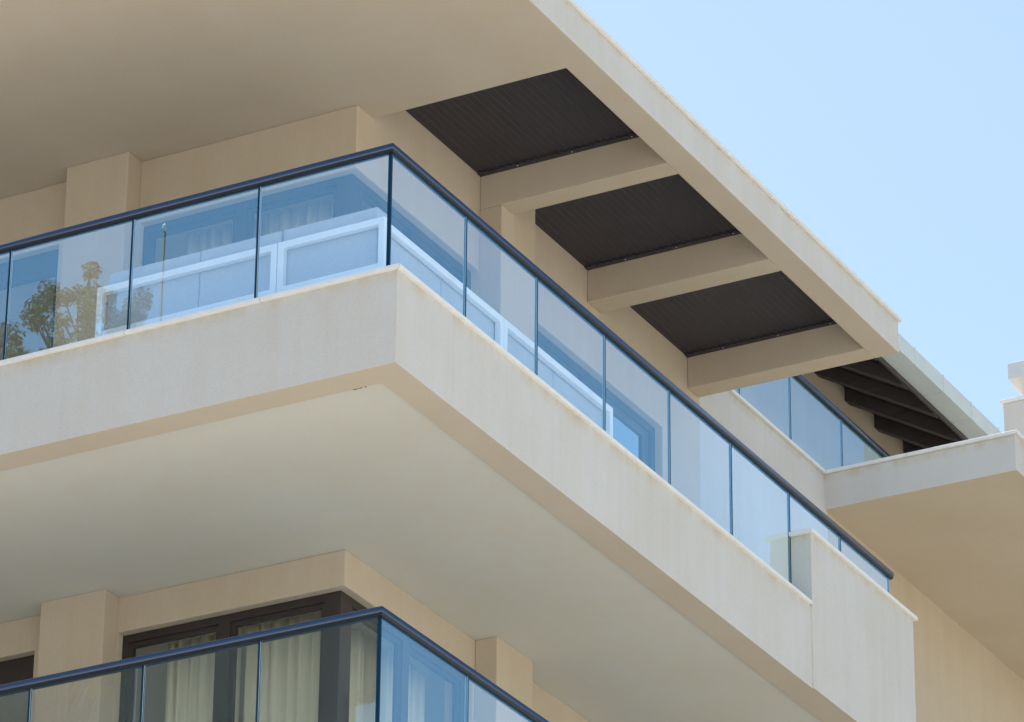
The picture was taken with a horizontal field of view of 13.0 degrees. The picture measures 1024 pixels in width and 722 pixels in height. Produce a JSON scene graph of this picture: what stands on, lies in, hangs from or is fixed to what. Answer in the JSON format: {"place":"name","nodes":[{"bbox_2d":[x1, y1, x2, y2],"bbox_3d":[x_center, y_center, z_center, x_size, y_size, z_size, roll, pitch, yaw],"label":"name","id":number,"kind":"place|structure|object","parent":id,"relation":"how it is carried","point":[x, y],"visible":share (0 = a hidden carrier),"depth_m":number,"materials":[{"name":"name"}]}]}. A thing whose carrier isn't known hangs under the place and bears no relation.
{"place":"outdoors","nodes":[
{"label":"outdoors","id":0,"kind":"place"},
{"bbox_2d":[0,0,1023,721],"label":"apartment building","id":1,"kind":"structure","parent":0,"point":[792,490],"depth_m":33.96,"materials":[{"name":"paint"}]},
{"bbox_2d":[0,655,33,684],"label":"window","id":2,"kind":"structure","parent":1,"relation":"in","point":[14,670],"depth_m":33.67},
{"bbox_2d":[0,249,58,347],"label":"window","id":3,"kind":"structure","parent":1,"relation":"in","point":[42,266],"depth_m":35.21,"materials":[{"name":"glass"}]},
{"bbox_2d":[95,243,277,336],"bbox_3d":[-2.094,-0.198,31.522,1.488,0.700,0.800,-13,-29,26],"label":"outdoor sofa","id":4,"kind":"object","parent":1,"relation":"on","point":[105,291],"visible":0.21,"depth_m":31.31,"materials":[{"name":"grey fabric"}]},
{"bbox_2d":[106,252,200,329],"bbox_3d":[-2.490,-0.420,31.534,0.764,0.549,0.152,-13,-29,26],"label":"back cushion","id":5,"kind":"object","parent":4,"relation":"on","point":[167,297],"visible":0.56,"depth_m":31.48,"materials":[{"name":"white fabric"}]},
{"bbox_2d":[199,231,283,306],"bbox_3d":[-1.860,-0.565,31.224,0.662,0.549,0.152,-13,-29,26],"label":"back cushion","id":6,"kind":"object","parent":4,"relation":"on","point":[227,282],"visible":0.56,"depth_m":31.19,"materials":[{"name":"white fabric"}]},
{"bbox_2d":[165,628,241,721],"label":"curtain","id":7,"kind":"object","parent":1,"relation":"hanging from","point":[189,688],"visible":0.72,"depth_m":33.19,"materials":[{"name":"beige fabric"}]},
{"bbox_2d":[186,217,255,254],"bbox_3d":[-2.265,0.101,34.279,0.640,2.545,0.074,-13,-29,26],"label":"curtain","id":8,"kind":"object","parent":1,"relation":"hanging from","point":[211,238],"visible":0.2,"depth_m":34.84,"materials":[{"name":"white fabric"}]},
{"bbox_2d":[243,612,320,721],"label":"curtain","id":9,"kind":"object","parent":1,"relation":"hanging from","point":[290,669],"visible":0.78,"depth_m":32.82,"materials":[{"name":"beige fabric"}]},
{"bbox_2d":[119,590,464,721],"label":"window","id":10,"kind":"structure","parent":1,"relation":"in","point":[335,643],"depth_m":32.78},
{"bbox_2d":[265,198,333,234],"bbox_3d":[-1.583,-0.056,33.944,0.770,2.545,0.076,-13,-29,26],"label":"curtain","id":11,"kind":"object","parent":1,"relation":"hanging from","point":[309,213],"visible":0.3,"depth_m":34.50,"materials":[{"name":"white fabric"}]},
{"bbox_2d":[142,174,470,289],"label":"window","id":12,"kind":"structure","parent":1,"relation":"in","point":[349,192],"depth_m":34.39,"materials":[{"name":"glass"}]},
{"bbox_2d":[276,216,386,292],"bbox_3d":[-1.059,-0.438,31.012,0.856,0.700,0.800,-13,-29,26],"label":"outdoor sofa","id":13,"kind":"object","parent":1,"relation":"on","point":[380,223],"visible":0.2,"depth_m":30.79,"materials":[{"name":"grey fabric"}]},
{"bbox_2d":[283,207,386,285],"bbox_3d":[-1.223,-0.713,30.910,0.760,0.549,0.152,-13,-29,26],"label":"back cushion","id":14,"kind":"object","parent":13,"relation":"on","point":[334,256],"visible":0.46,"depth_m":30.85,"materials":[{"name":"white fabric"}]},
{"bbox_2d":[349,630,424,721],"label":"curtain","id":15,"kind":"object","parent":1,"relation":"hanging from","point":[362,697],"visible":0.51,"depth_m":33.30,"materials":[{"name":"beige fabric"}]},
{"bbox_2d":[391,224,503,347],"bbox_3d":[-0.814,-0.245,31.401,0.800,0.700,1.693,-13,-29,26],"label":"outdoor sofa","id":16,"kind":"object","parent":1,"relation":"on","point":[438,269],"visible":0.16,"depth_m":31.44,"materials":[{"name":"grey fabric"}]},
{"bbox_2d":[390,237,440,295],"bbox_3d":[-0.732,-0.573,31.106,0.152,0.479,0.701,-13,-29,26],"label":"back cushion","id":17,"kind":"object","parent":16,"relation":"on","point":[415,266],"visible":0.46,"depth_m":31.08,"materials":[{"name":"white fabric"}]},
{"bbox_2d":[440,279,494,340],"bbox_3d":[-0.369,-0.277,31.703,0.152,0.479,0.809,-13,-29,26],"label":"back cushion","id":18,"kind":"object","parent":16,"relation":"on","point":[476,316],"visible":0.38,"depth_m":31.70,"materials":[{"name":"white fabric"}]},
{"bbox_2d":[504,318,612,436],"bbox_3d":[-0.003,0.417,32.736,0.800,0.700,1.689,-13,-29,26],"label":"outdoor sofa","id":19,"kind":"object","parent":1,"relation":"on","point":[526,342],"visible":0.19,"depth_m":32.73,"materials":[{"name":"grey fabric"}]},
{"bbox_2d":[507,334,552,387],"bbox_3d":[0.032,0.051,32.364,0.152,0.479,0.843,-13,-29,26],"label":"back cushion","id":20,"kind":"object","parent":19,"relation":"on","point":[516,349],"visible":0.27,"depth_m":32.39,"materials":[{"name":"white fabric"}]},
{"bbox_2d":[553,371,601,427],"bbox_3d":[0.423,0.370,33.008,0.152,0.479,0.784,-13,-29,26],"label":"back cushion","id":21,"kind":"object","parent":19,"relation":"on","point":[577,399],"visible":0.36,"depth_m":32.99,"materials":[{"name":"white fabric"}]},
{"bbox_2d":[534,328,654,471],"bbox_3d":[0.563,1.212,36.430,0.060,2.530,2.565,-13,-29,26],"label":"window","id":22,"kind":"structure","parent":1,"relation":"in","point":[630,429],"depth_m":37.47,"materials":[{"name":"white"}]},
{"bbox_2d":[574,0,1023,431],"label":"sky","id":23,"kind":"structure","parent":0,"point":[893,130],"materials":[{"name":"blue"}]},
{"label":"ground","id":24,"kind":"structure","parent":0,"visible":0},
{"bbox_2d":[1000,360,1023,435],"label":"neighbour house","id":25,"kind":"structure","parent":24,"relation":"on","point":[1013,409],"depth_m":58.05,"materials":[{"name":"white paint"}]}
]}

